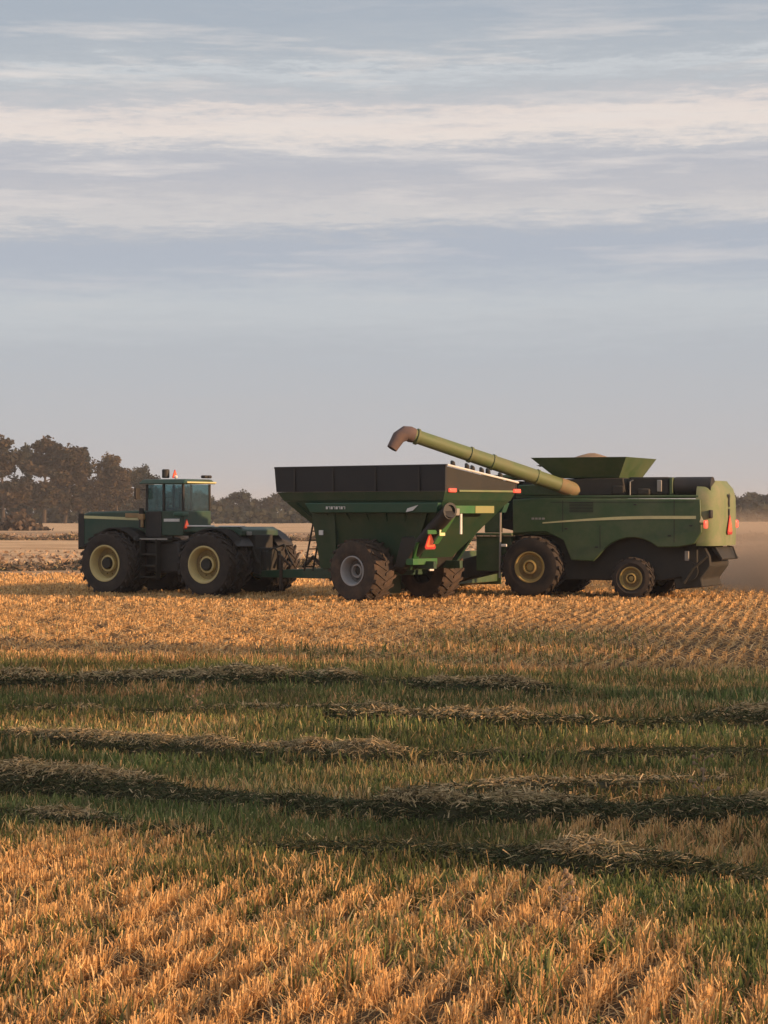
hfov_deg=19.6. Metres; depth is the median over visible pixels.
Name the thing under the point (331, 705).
hay windrow
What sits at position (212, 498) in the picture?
tree
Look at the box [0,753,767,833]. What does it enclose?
hay windrow
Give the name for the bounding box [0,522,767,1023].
field
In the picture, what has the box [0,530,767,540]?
straw windrow
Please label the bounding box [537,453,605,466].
grain heap
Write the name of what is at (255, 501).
tree
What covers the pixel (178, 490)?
tree
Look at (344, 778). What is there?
green weeds
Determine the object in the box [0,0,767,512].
sky
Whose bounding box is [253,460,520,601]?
grain cart
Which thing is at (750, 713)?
hay windrow
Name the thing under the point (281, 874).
stubble
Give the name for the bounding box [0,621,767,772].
green weeds
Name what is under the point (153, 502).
tall tree
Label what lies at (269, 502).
tree
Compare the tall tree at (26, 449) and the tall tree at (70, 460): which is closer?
the tall tree at (70, 460)
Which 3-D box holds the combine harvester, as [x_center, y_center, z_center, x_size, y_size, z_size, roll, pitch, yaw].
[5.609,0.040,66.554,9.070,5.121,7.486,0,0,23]
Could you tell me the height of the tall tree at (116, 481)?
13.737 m
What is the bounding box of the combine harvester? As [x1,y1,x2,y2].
[387,426,737,598]
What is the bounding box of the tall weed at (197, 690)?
[186,681,204,708]
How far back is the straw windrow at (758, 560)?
100.33 m
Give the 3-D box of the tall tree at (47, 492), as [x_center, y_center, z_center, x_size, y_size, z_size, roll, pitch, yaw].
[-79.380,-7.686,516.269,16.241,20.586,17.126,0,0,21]
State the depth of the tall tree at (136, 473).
536.12 m
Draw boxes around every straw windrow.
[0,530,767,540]
[0,552,767,570]
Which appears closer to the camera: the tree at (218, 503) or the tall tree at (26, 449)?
the tall tree at (26, 449)
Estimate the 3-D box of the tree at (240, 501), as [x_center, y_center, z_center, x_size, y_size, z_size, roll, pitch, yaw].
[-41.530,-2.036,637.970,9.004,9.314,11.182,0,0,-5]
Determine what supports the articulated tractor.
on the field
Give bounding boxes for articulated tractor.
[78,469,299,595]
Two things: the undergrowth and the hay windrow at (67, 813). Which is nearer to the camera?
the hay windrow at (67, 813)
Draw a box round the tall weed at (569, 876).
[548,868,578,925]
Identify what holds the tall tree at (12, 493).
on the field
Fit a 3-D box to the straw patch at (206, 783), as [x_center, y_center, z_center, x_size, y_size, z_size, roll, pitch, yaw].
[-2.105,2.491,20.019,2.300,0.219,1.012,0,0,0]
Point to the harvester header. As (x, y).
(399, 586)
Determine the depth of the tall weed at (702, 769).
18.02 m
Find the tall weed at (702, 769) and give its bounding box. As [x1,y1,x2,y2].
[689,753,719,828]
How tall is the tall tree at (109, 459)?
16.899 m
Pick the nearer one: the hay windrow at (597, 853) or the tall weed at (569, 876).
the tall weed at (569, 876)
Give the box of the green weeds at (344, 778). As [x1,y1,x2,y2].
[0,757,767,1023]
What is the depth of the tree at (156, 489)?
634.98 m
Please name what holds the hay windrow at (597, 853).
on the field
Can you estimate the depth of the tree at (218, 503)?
635.53 m
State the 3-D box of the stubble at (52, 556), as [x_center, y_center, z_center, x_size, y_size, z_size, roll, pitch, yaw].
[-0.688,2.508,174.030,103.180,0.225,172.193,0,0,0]
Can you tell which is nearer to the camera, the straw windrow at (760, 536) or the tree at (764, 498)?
the straw windrow at (760, 536)
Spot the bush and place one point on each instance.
(18, 521)
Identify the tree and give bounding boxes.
[0,434,38,522]
[8,442,37,516]
[14,435,75,522]
[42,443,97,522]
[71,454,93,514]
[85,451,127,511]
[95,463,133,511]
[122,464,154,510]
[133,471,161,509]
[145,487,166,509]
[160,485,192,505]
[188,489,207,510]
[200,494,216,510]
[215,497,234,510]
[226,489,251,512]
[244,498,263,511]
[260,492,285,511]
[282,500,297,513]
[736,492,760,514]
[756,494,767,515]
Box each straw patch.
[22,775,275,799]
[47,759,149,774]
[125,728,234,735]
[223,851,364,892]
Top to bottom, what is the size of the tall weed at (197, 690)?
0.552 m
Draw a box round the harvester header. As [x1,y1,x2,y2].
[388,550,500,592]
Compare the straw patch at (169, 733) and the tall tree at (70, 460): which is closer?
the straw patch at (169, 733)
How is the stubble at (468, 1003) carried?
on the field
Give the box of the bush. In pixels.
[0,505,53,530]
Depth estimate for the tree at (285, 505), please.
634.49 m
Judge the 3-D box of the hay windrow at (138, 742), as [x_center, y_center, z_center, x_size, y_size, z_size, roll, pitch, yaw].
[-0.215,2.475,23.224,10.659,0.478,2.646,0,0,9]
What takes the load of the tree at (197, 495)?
on the field
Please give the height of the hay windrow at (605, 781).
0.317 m
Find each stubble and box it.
[0,533,767,576]
[0,571,767,804]
[0,799,767,1023]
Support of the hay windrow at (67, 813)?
on the field
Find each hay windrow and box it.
[0,661,590,699]
[0,723,767,771]
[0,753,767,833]
[0,799,341,842]
[2,697,499,716]
[195,828,767,894]
[296,697,767,736]
[324,770,767,800]
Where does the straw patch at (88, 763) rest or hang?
on the field
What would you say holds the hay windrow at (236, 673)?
on the field
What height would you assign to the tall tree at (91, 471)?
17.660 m
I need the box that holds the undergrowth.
[0,492,767,523]
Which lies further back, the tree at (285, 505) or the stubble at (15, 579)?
the tree at (285, 505)
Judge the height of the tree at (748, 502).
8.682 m

